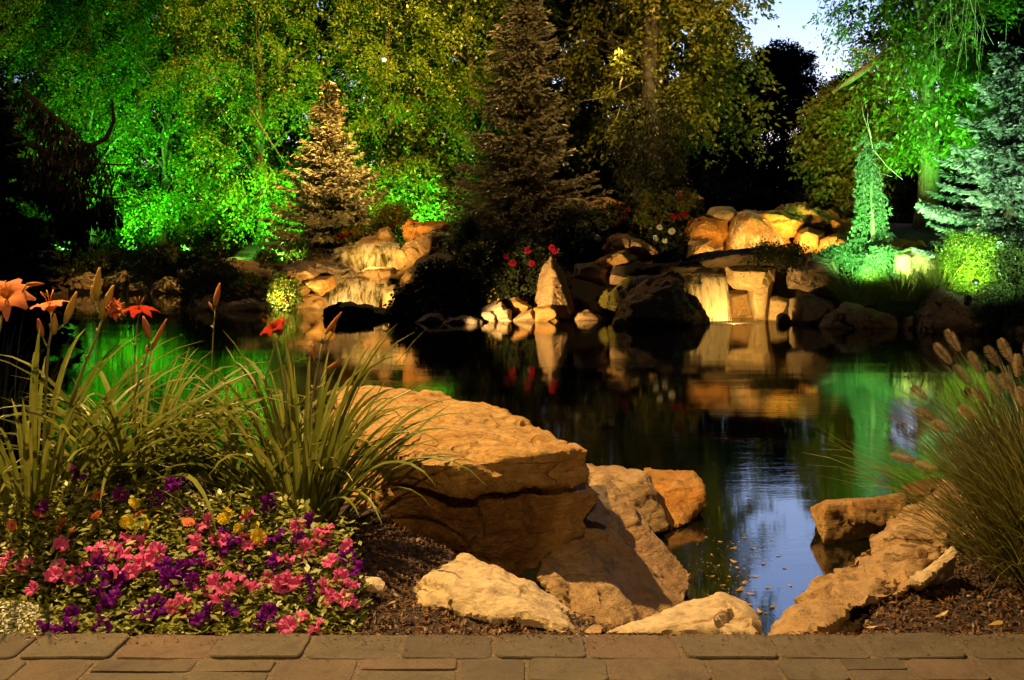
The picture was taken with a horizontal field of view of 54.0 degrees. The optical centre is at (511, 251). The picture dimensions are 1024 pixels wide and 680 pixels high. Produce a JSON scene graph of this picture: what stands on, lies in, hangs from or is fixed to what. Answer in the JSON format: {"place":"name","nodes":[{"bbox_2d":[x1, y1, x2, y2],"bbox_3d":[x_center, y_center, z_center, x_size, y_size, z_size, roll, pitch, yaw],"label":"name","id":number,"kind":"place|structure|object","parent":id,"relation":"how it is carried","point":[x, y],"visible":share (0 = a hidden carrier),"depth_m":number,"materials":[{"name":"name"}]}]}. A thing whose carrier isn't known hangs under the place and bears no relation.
{"place":"outdoors","nodes":[
{"label":"outdoors","id":0,"kind":"place"},
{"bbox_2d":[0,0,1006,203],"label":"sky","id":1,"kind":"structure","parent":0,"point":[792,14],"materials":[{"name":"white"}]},
{"bbox_2d":[0,632,1023,679],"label":"path","id":2,"kind":"structure","parent":0,"point":[155,657],"depth_m":2.48,"materials":[{"name":"stone"}]},
{"bbox_2d":[0,223,1023,635],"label":"ground","id":3,"kind":"structure","parent":0,"point":[584,293],"depth_m":3.70,"materials":[{"name":"soil"}]},
{"bbox_2d":[0,216,40,379],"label":"spruce tree","id":4,"kind":"object","parent":3,"relation":"on","point":[5,265],"visible":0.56,"depth_m":11.30,"materials":[{"name":"green plant"}]},
{"bbox_2d":[0,590,64,635],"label":"alyssum plant","id":5,"kind":"object","parent":3,"relation":"on","point":[13,617],"visible":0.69,"depth_m":2.74,"materials":[{"name":"white plant"}]},
{"bbox_2d":[0,92,84,358],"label":"spruce tree","id":6,"kind":"object","parent":3,"relation":"on","point":[10,169],"visible":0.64,"depth_m":15.01,"materials":[{"name":"green plant"}]},
{"bbox_2d":[17,91,129,264],"bbox_3d":[-6.108,-1.013,13.998,1.580,2.454,0.470,0,0,0],"label":"dead bough","id":7,"kind":"object","parent":6,"relation":"hanging from","point":[74,214],"visible":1,"depth_m":13.96,"materials":[{"name":"plant"}]},
{"bbox_2d":[0,0,108,243],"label":"broadleaf tree","id":8,"kind":"object","parent":3,"relation":"on","point":[11,91],"visible":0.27,"depth_m":44.73,"materials":[{"name":"green plant"}]},
{"bbox_2d":[1,491,117,598],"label":"zinnia plant","id":9,"kind":"object","parent":3,"relation":"on","point":[41,515],"visible":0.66,"depth_m":3.09,"materials":[{"name":"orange plant"}]},
{"bbox_2d":[0,493,123,598],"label":"zinnia plant","id":10,"kind":"object","parent":3,"relation":"on","point":[15,527],"visible":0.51,"depth_m":3.07,"materials":[{"name":"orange plant"}]},
{"bbox_2d":[0,517,126,616],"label":"petunia plant","id":11,"kind":"object","parent":3,"relation":"on","point":[52,574],"visible":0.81,"depth_m":2.93,"materials":[{"name":"pink plant"}]},
{"bbox_2d":[0,309,146,452],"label":"reeds","id":12,"kind":"object","parent":3,"relation":"on","point":[3,389],"visible":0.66,"depth_m":5.43,"materials":[{"name":"green plant"}]},
{"bbox_2d":[0,0,179,247],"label":"broadleaf tree","id":13,"kind":"object","parent":3,"relation":"on","point":[76,5],"visible":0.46,"depth_m":43.87,"materials":[{"name":"green plant"}]},
{"bbox_2d":[20,573,160,634],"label":"petunia plant","id":14,"kind":"object","parent":3,"relation":"on","point":[71,617],"visible":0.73,"depth_m":2.74,"materials":[{"name":"purple plant"}]},
{"bbox_2d":[3,519,178,632],"bbox_3d":[-1.144,0.938,2.906,0.705,0.244,0.384,0,0,36],"label":"petunia plant","id":15,"kind":"object","parent":3,"relation":"on","point":[99,562],"visible":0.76,"depth_m":2.86,"materials":[{"name":"purple plant"}]},
{"bbox_2d":[31,479,163,571],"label":"zinnia plant","id":16,"kind":"object","parent":3,"relation":"on","point":[111,513],"visible":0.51,"depth_m":3.15,"materials":[{"name":"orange plant"}]},
{"bbox_2d":[73,242,175,281],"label":"shrub","id":17,"kind":"object","parent":3,"relation":"on","point":[156,258],"visible":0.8,"depth_m":39.42,"materials":[{"name":"green plant"}]},
{"bbox_2d":[0,267,264,555],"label":"daylily","id":18,"kind":"object","parent":3,"relation":"on","point":[15,292],"visible":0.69,"depth_m":3.29,"materials":[{"name":"green plant"}]},
{"bbox_2d":[0,283,276,493],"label":"daylily","id":19,"kind":"object","parent":3,"relation":"on","point":[138,310],"visible":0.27,"depth_m":4.30,"materials":[{"name":"green plant"}]},
{"bbox_2d":[62,483,218,594],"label":"marigold plant","id":20,"kind":"object","parent":3,"relation":"on","point":[133,502],"visible":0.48,"depth_m":3.10,"materials":[{"name":"yellow plant"}]},
{"bbox_2d":[38,491,247,607],"bbox_3d":[-1.111,0.908,3.049,0.687,0.295,0.457,0,0,0],"label":"petunia plant","id":21,"kind":"object","parent":3,"relation":"on","point":[143,561],"visible":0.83,"depth_m":2.96,"materials":[{"name":"pink plant"}]},
{"bbox_2d":[62,563,230,634],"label":"petunia plant","id":22,"kind":"object","parent":3,"relation":"on","point":[157,610],"visible":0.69,"depth_m":2.76,"materials":[{"name":"purple plant"}]},
{"bbox_2d":[75,476,238,559],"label":"petunia plant","id":23,"kind":"object","parent":3,"relation":"on","point":[171,483],"visible":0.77,"depth_m":3.17,"materials":[{"name":"purple plant"}]},
{"bbox_2d":[0,316,319,532],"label":"daylily","id":24,"kind":"object","parent":3,"relation":"on","point":[106,452],"visible":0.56,"depth_m":3.50,"materials":[{"name":"green plant"}]},
{"bbox_2d":[99,477,222,590],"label":"zinnia plant","id":25,"kind":"object","parent":3,"relation":"on","point":[184,522],"visible":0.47,"depth_m":3.08,"materials":[{"name":"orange plant"}]},
{"bbox_2d":[93,0,246,239],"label":"broadleaf tree","id":26,"kind":"object","parent":3,"relation":"on","point":[155,145],"visible":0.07,"depth_m":54.77,"materials":[{"name":"green plant"}]},
{"bbox_2d":[55,0,289,253],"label":"broadleaf tree","id":27,"kind":"object","parent":3,"relation":"on","point":[159,208],"visible":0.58,"depth_m":42.89,"materials":[{"name":"green plant"}]},
{"bbox_2d":[104,496,268,634],"bbox_3d":[-0.951,0.916,2.955,0.572,0.280,0.418,0,0,29],"label":"petunia plant","id":28,"kind":"object","parent":3,"relation":"on","point":[167,573],"visible":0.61,"depth_m":2.88,"materials":[{"name":"purple plant"}]},
{"bbox_2d":[101,533,276,634],"bbox_3d":[-0.901,0.960,2.866,0.483,0.204,0.432,0,0,0],"label":"petunia plant","id":29,"kind":"object","parent":3,"relation":"on","point":[177,600],"visible":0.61,"depth_m":2.78,"materials":[{"name":"pink plant"}]},
{"bbox_2d":[173,256,245,310],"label":"shrub","id":30,"kind":"object","parent":3,"relation":"on","point":[205,282],"visible":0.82,"depth_m":26.08,"materials":[{"name":"green plant"}]},
{"bbox_2d":[146,548,291,635],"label":"petunia plant","id":31,"kind":"object","parent":3,"relation":"on","point":[197,619],"visible":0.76,"depth_m":2.73,"materials":[{"name":"purple plant"}]},
{"bbox_2d":[154,489,297,598],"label":"petunia plant","id":32,"kind":"object","parent":3,"relation":"on","point":[238,540],"visible":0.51,"depth_m":3.04,"materials":[{"name":"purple plant"}]},
{"bbox_2d":[58,381,398,563],"bbox_3d":[-1.050,0.724,3.756,1.168,0.589,1.329,0,0,42],"label":"daylily","id":33,"kind":"object","parent":3,"relation":"on","point":[242,468],"visible":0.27,"depth_m":3.54,"materials":[{"name":"green plant"}]},
{"bbox_2d":[145,488,315,589],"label":"marigold plant","id":34,"kind":"object","parent":3,"relation":"on","point":[254,536],"visible":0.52,"depth_m":3.07,"materials":[{"name":"yellow plant"}]},
{"bbox_2d":[154,0,316,238],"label":"broadleaf tree","id":35,"kind":"object","parent":3,"relation":"on","point":[245,231],"visible":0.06,"depth_m":51.27,"materials":[{"name":"green plant"}]},
{"bbox_2d":[161,526,323,633],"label":"petunia plant","id":36,"kind":"object","parent":3,"relation":"on","point":[229,586],"visible":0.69,"depth_m":2.84,"materials":[{"name":"pink plant"}]},
{"bbox_2d":[165,487,323,602],"bbox_3d":[-0.818,0.909,3.038,0.660,0.307,0.429,0,0,24],"label":"petunia plant","id":37,"kind":"object","parent":3,"relation":"on","point":[194,542],"visible":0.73,"depth_m":3.00,"materials":[{"name":"pink plant"}]},
{"bbox_2d":[119,0,395,258],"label":"broadleaf tree","id":38,"kind":"object","parent":3,"relation":"on","point":[256,77],"visible":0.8,"depth_m":33.08,"materials":[{"name":"green plant"}]},
{"bbox_2d":[173,564,367,635],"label":"petunia plant","id":39,"kind":"object","parent":3,"relation":"on","point":[269,610],"visible":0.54,"depth_m":2.74,"materials":[{"name":"purple plant"}]},
{"bbox_2d":[189,484,367,573],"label":"petunia plant","id":40,"kind":"object","parent":3,"relation":"on","point":[308,516],"visible":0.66,"depth_m":3.14,"materials":[{"name":"purple plant"}]},
{"bbox_2d":[257,270,305,310],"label":"shrub","id":41,"kind":"object","parent":3,"relation":"on","point":[276,295],"visible":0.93,"depth_m":25.66,"materials":[{"name":"yellow plant"}]},
{"bbox_2d":[195,494,368,612],"bbox_3d":[-0.736,0.922,2.995,0.644,0.295,0.440,0,0,0],"label":"petunia plant","id":42,"kind":"object","parent":3,"relation":"on","point":[272,560],"visible":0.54,"depth_m":2.94,"materials":[{"name":"purple plant"}]},
{"bbox_2d":[108,312,480,537],"bbox_3d":[-0.718,0.625,3.648,1.342,0.818,1.379,0,0,-32],"label":"daylily","id":43,"kind":"object","parent":3,"relation":"on","point":[322,493],"visible":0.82,"depth_m":3.53,"materials":[{"name":"green plant"}]},
{"bbox_2d":[207,0,392,238],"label":"broadleaf tree","id":44,"kind":"object","parent":3,"relation":"on","point":[323,27],"visible":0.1,"depth_m":46.42,"materials":[{"name":"green plant"}]},
{"bbox_2d":[260,80,398,262],"bbox_3d":[-5.260,-2.268,29.491,3.858,5.520,4.380,0,0,0],"label":"spruce tree","id":45,"kind":"object","parent":3,"relation":"on","point":[314,220],"visible":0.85,"depth_m":28.91,"materials":[{"name":"green plant"}]},
{"bbox_2d":[277,0,491,232],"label":"broadleaf tree","id":46,"kind":"object","parent":3,"relation":"on","point":[397,106],"visible":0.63,"depth_m":32.51,"materials":[{"name":"green plant"}]},
{"bbox_2d":[364,147,462,248],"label":"shrub","id":47,"kind":"object","parent":3,"relation":"on","point":[406,174],"visible":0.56,"depth_m":31.47,"materials":[{"name":"green plant"}]},
{"bbox_2d":[313,0,514,226],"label":"broadleaf tree","id":48,"kind":"object","parent":3,"relation":"on","point":[413,75],"visible":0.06,"depth_m":44.70,"materials":[{"name":"green plant"}]},
{"bbox_2d":[381,277,456,319],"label":"shrub","id":49,"kind":"object","parent":3,"relation":"on","point":[397,308],"visible":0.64,"depth_m":22.16,"materials":[{"name":"green plant"}]},
{"bbox_2d":[401,256,492,307],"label":"shrub","id":50,"kind":"object","parent":3,"relation":"on","point":[458,279],"visible":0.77,"depth_m":22.46,"materials":[{"name":"green plant"}]},
{"bbox_2d":[330,385,597,574],"bbox_3d":[-0.446,1.099,4.737,1.028,0.823,1.864,0,0,-27],"label":"boulder","id":51,"kind":"object","parent":3,"relation":"on","point":[528,501],"visible":0.69,"depth_m":4.02,"materials":[{"name":"stone"}]},
{"bbox_2d":[364,0,568,228],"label":"broadleaf tree","id":52,"kind":"object","parent":3,"relation":"on","point":[467,38],"visible":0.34,"depth_m":33.38,"materials":[{"name":"green plant"}]},
{"bbox_2d":[16,157,1003,238],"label":"woodland","id":53,"kind":"object","parent":3,"relation":"on","point":[747,197],"visible":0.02,"depth_m":64.77,"materials":[{"name":"green plant"}]},
{"bbox_2d":[6,510,1023,673],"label":"mulch","id":54,"kind":"object","parent":3,"relation":"on","point":[581,616],"visible":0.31,"depth_m":2.90,"materials":[{"name":"wood"}]},
{"bbox_2d":[215,557,365,635],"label":"petunia plant","id":55,"kind":"object","parent":54,"relation":"on","point":[289,621],"visible":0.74,"depth_m":2.79,"materials":[{"name":"pink plant"}]},
{"bbox_2d":[209,533,371,633],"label":"petunia plant","id":56,"kind":"object","parent":54,"relation":"on","point":[341,554],"visible":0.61,"depth_m":2.87,"materials":[{"name":"purple plant"}]},
{"bbox_2d":[239,499,369,602],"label":"petunia plant","id":57,"kind":"object","parent":54,"relation":"on","point":[306,545],"visible":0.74,"depth_m":3.02,"materials":[{"name":"pink plant"}]},
{"bbox_2d":[278,551,373,629],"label":"petunia plant","id":58,"kind":"object","parent":54,"relation":"on","point":[340,574],"visible":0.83,"depth_m":2.82,"materials":[{"name":"pink plant"}]},
{"bbox_2d":[413,553,591,633],"bbox_3d":[0.022,1.082,3.029,0.560,0.246,0.531,0,0,34],"label":"boulder","id":59,"kind":"object","parent":54,"relation":"on","point":[465,585],"visible":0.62,"depth_m":2.89,"materials":[{"name":"beige stone"}]},
{"bbox_2d":[607,592,761,635],"bbox_3d":[0.559,1.128,2.886,0.343,0.249,0.606,0,0,33],"label":"boulder","id":60,"kind":"object","parent":54,"relation":"on","point":[721,612],"visible":0.53,"depth_m":2.80,"materials":[{"name":"beige stone"}]},
{"bbox_2d":[909,546,957,591],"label":"boulder","id":61,"kind":"object","parent":54,"relation":"on","point":[937,572],"visible":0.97,"depth_m":3.02,"materials":[{"name":"beige stone"}]},
{"bbox_2d":[431,0,612,259],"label":"spruce tree","id":62,"kind":"object","parent":3,"relation":"on","point":[519,174],"visible":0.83,"depth_m":27.55,"materials":[{"name":"green plant"}]},
{"bbox_2d":[472,227,577,302],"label":"shrub","id":63,"kind":"object","parent":3,"relation":"on","point":[510,243],"visible":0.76,"depth_m":23.20,"materials":[{"name":"green plant"}]},
{"bbox_2d":[415,0,641,227],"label":"broadleaf tree","id":64,"kind":"object","parent":3,"relation":"on","point":[567,174],"visible":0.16,"depth_m":42.63,"materials":[{"name":"green plant"}]},
{"bbox_2d":[533,256,574,318],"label":"boulder","id":65,"kind":"object","parent":3,"relation":"on","point":[552,287],"visible":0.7,"depth_m":22.04,"materials":[{"name":"beige stone"}]},
{"bbox_2d":[537,202,619,265],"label":"shrub","id":66,"kind":"object","parent":3,"relation":"on","point":[579,224],"visible":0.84,"depth_m":25.62,"materials":[{"name":"green plant"}]},
{"bbox_2d":[597,276,649,312],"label":"boulder","id":67,"kind":"object","parent":3,"relation":"on","point":[617,294],"visible":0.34,"depth_m":22.27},
{"bbox_2d":[610,261,725,281],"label":"boulder","id":68,"kind":"object","parent":67,"relation":"on","point":[686,268],"visible":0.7,"depth_m":22.18,"materials":[{"name":"stone"}]},
{"bbox_2d":[602,233,669,263],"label":"boulder","id":69,"kind":"object","parent":3,"relation":"on","point":[640,249],"visible":0.66,"depth_m":24.48,"materials":[{"name":"beige stone"}]},
{"bbox_2d":[544,0,745,227],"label":"broadleaf tree","id":70,"kind":"object","parent":3,"relation":"on","point":[605,182],"visible":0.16,"depth_m":42.06,"materials":[{"name":"green plant"}]},
{"bbox_2d":[608,0,699,239],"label":"vine covered trunk","id":71,"kind":"object","parent":3,"relation":"on","point":[648,160],"visible":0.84,"depth_m":26.21,"materials":[{"name":"green plant"}]},
{"bbox_2d":[643,222,686,262],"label":"shrub","id":72,"kind":"object","parent":3,"relation":"on","point":[663,238],"visible":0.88,"depth_m":24.57,"materials":[{"name":"green plant"}]},
{"bbox_2d":[626,184,705,260],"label":"shrub","id":73,"kind":"object","parent":3,"relation":"on","point":[682,215],"visible":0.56,"depth_m":25.29,"materials":[{"name":"green plant"}]},
{"bbox_2d":[551,0,792,186],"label":"broadleaf tree","id":74,"kind":"object","parent":3,"relation":"on","point":[700,99],"visible":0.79,"depth_m":27.27,"materials":[{"name":"green plant"}]},
{"bbox_2d":[669,43,778,202],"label":"broadleaf tree","id":75,"kind":"object","parent":3,"relation":"on","point":[736,170],"visible":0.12,"depth_m":88.66,"materials":[{"name":"green plant"}]},
{"bbox_2d":[725,265,775,319],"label":"boulder","id":76,"kind":"object","parent":3,"relation":"on","point":[757,283],"visible":0.86,"depth_m":21.94,"materials":[{"name":"beige stone"}]},
{"bbox_2d":[686,247,799,271],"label":"boulder","id":77,"kind":"object","parent":76,"relation":"on","point":[719,260],"visible":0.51,"depth_m":21.98,"materials":[{"name":"stone"}]},
{"bbox_2d":[734,236,823,276],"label":"shrub","id":78,"kind":"object","parent":77,"relation":"on","point":[792,252],"visible":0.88,"depth_m":21.66,"materials":[{"name":"green plant"}]},
{"bbox_2d":[722,209,791,250],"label":"boulder","id":79,"kind":"object","parent":3,"relation":"on","point":[753,225],"visible":0.57,"depth_m":24.51,"materials":[{"name":"stone"}]},
{"bbox_2d":[728,37,829,206],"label":"broadleaf tree","id":80,"kind":"object","parent":3,"relation":"on","point":[788,65],"visible":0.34,"depth_m":93.47,"materials":[{"name":"green plant"}]},
{"bbox_2d":[788,294,834,324],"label":"boulder","id":81,"kind":"object","parent":3,"relation":"on","point":[808,309],"visible":0.62,"depth_m":20.61,"materials":[{"name":"brown stone"}]},
{"bbox_2d":[786,253,839,297],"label":"boulder","id":82,"kind":"object","parent":3,"relation":"on","point":[806,277],"visible":0.84,"depth_m":21.30,"materials":[{"name":"grey stone"}]},
{"bbox_2d":[774,202,856,237],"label":"boulder","id":83,"kind":"object","parent":3,"relation":"on","point":[827,222],"visible":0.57,"depth_m":25.21,"materials":[{"name":"stone"}]},
{"bbox_2d":[785,76,890,229],"bbox_3d":[8.680,-2.306,26.784,2.841,4.886,2.594,0,0,21],"label":"broadleaf tree","id":84,"kind":"object","parent":3,"relation":"on","point":[835,191],"visible":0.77,"depth_m":26.42,"materials":[{"name":"green plant"}]},
{"bbox_2d":[809,237,879,280],"bbox_3d":[7.514,0.236,22.155,2.211,1.185,1.891,0,0,-43],"label":"juniper","id":85,"kind":"object","parent":3,"relation":"on","point":[844,255],"visible":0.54,"depth_m":21.84,"materials":[{"name":"green plant"}]},
{"bbox_2d":[814,268,895,305],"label":"grass tuft","id":86,"kind":"object","parent":3,"relation":"on","point":[851,294],"visible":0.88,"depth_m":20.46,"materials":[{"name":"plant"}]},
{"bbox_2d":[816,301,899,328],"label":"boulder","id":87,"kind":"object","parent":3,"relation":"on","point":[850,315],"visible":0.66,"depth_m":19.58,"materials":[{"name":"brown stone"}]},
{"bbox_2d":[847,102,902,251],"bbox_3d":[7.936,-1.581,22.059,0.979,3.396,1.163,0,0,45],"label":"weeping spruce","id":88,"kind":"object","parent":3,"relation":"on","point":[869,173],"visible":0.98,"depth_m":21.94,"materials":[{"name":"plant"}]},
{"bbox_2d":[767,480,986,635],"bbox_3d":[1.361,1.199,3.444,0.352,0.546,1.888,0,0,42],"label":"boulder","id":89,"kind":"object","parent":3,"relation":"on","point":[837,600],"visible":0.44,"depth_m":3.14,"materials":[{"name":"beige stone"}]},
{"bbox_2d":[852,264,947,300],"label":"grass tuft","id":90,"kind":"object","parent":3,"relation":"on","point":[902,290],"visible":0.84,"depth_m":19.82,"materials":[{"name":"plant"}]},
{"bbox_2d":[802,0,1023,229],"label":"broadleaf tree","id":91,"kind":"object","parent":3,"relation":"on","point":[925,118],"visible":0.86,"depth_m":25.00,"materials":[{"name":"green plant"}]},
{"bbox_2d":[803,329,1023,596],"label":"fountain grass","id":92,"kind":"object","parent":3,"relation":"on","point":[992,496],"depth_m":3.21,"materials":[{"name":"plant"}]},
{"bbox_2d":[838,0,1023,224],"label":"broadleaf tree","id":93,"kind":"object","parent":3,"relation":"on","point":[902,193],"visible":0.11,"depth_m":39.10,"materials":[{"name":"green plant"}]},
{"bbox_2d":[914,287,999,331],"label":"boulder","id":94,"kind":"object","parent":3,"relation":"on","point":[941,309],"visible":0.66,"depth_m":18.59,"materials":[{"name":"brown stone"}]},
{"bbox_2d":[912,41,1023,260],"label":"spruce tree","id":95,"kind":"object","parent":3,"relation":"on","point":[1003,167],"visible":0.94,"depth_m":20.32,"materials":[{"name":"green plant"}]},
{"bbox_2d":[925,224,1014,300],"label":"shrub","id":96,"kind":"object","parent":3,"relation":"on","point":[972,267],"visible":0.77,"depth_m":19.42,"materials":[{"name":"green plant"}]},
{"bbox_2d":[954,0,1023,208],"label":"broadleaf tree","id":97,"kind":"object","parent":3,"relation":"on","point":[1016,36],"visible":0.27,"depth_m":36.37,"materials":[{"name":"green plant"}]},
{"bbox_2d":[970,279,1023,325],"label":"shrub","id":98,"kind":"object","parent":3,"relation":"on","point":[1010,309],"visible":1,"depth_m":17.83,"materials":[{"name":"green plant"}]},
{"bbox_2d":[981,236,1023,317],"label":"shrub","id":99,"kind":"object","parent":3,"relation":"on","point":[1004,261],"visible":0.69,"depth_m":18.68,"materials":[{"name":"green plant"}]},
{"bbox_2d":[2,291,1023,635],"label":"water","id":100,"kind":"structure","parent":0,"point":[736,415],"depth_m":11.16,"materials":[{"name":"black liquid"}]},
{"bbox_2d":[536,474,693,626],"bbox_3d":[0.452,1.418,4.182,0.538,0.750,1.040,0,0,20],"label":"boulder","id":101,"kind":"object","parent":100,"relation":"in","point":[623,566],"visible":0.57,"depth_m":4.09,"materials":[{"name":"beige stone"}]},
{"bbox_2d":[587,463,668,533],"bbox_3d":[0.619,1.446,5.467,0.420,0.511,0.684,0,0,0],"label":"boulder","id":102,"kind":"object","parent":100,"relation":"in","point":[636,487],"visible":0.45,"depth_m":5.36,"materials":[{"name":"beige stone"}]},
{"bbox_2d":[612,271,709,325],"bbox_3d":[3.139,1.073,21.014,2.101,1.352,1.998,0,0,0],"label":"boulder","id":103,"kind":"object","parent":100,"relation":"in","point":[663,299],"visible":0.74,"depth_m":20.36,"materials":[{"name":"beige stone"}]},
{"bbox_2d":[644,467,706,528],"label":"boulder","id":104,"kind":"object","parent":100,"relation":"in","point":[682,497],"visible":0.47,"depth_m":5.67,"materials":[{"name":"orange stone"}]},
{"bbox_2d":[683,273,731,320],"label":"waterfall","id":105,"kind":"structure","parent":100,"relation":"on","point":[717,293],"depth_m":21.73,"materials":[{"name":"liquid"}]},
{"bbox_2d":[810,492,907,544],"bbox_3d":[1.931,1.556,5.569,0.488,0.489,1.061,0,0,24],"label":"boulder","id":106,"kind":"object","parent":100,"relation":"in","point":[826,514],"visible":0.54,"depth_m":5.26,"materials":[{"name":"stone"}]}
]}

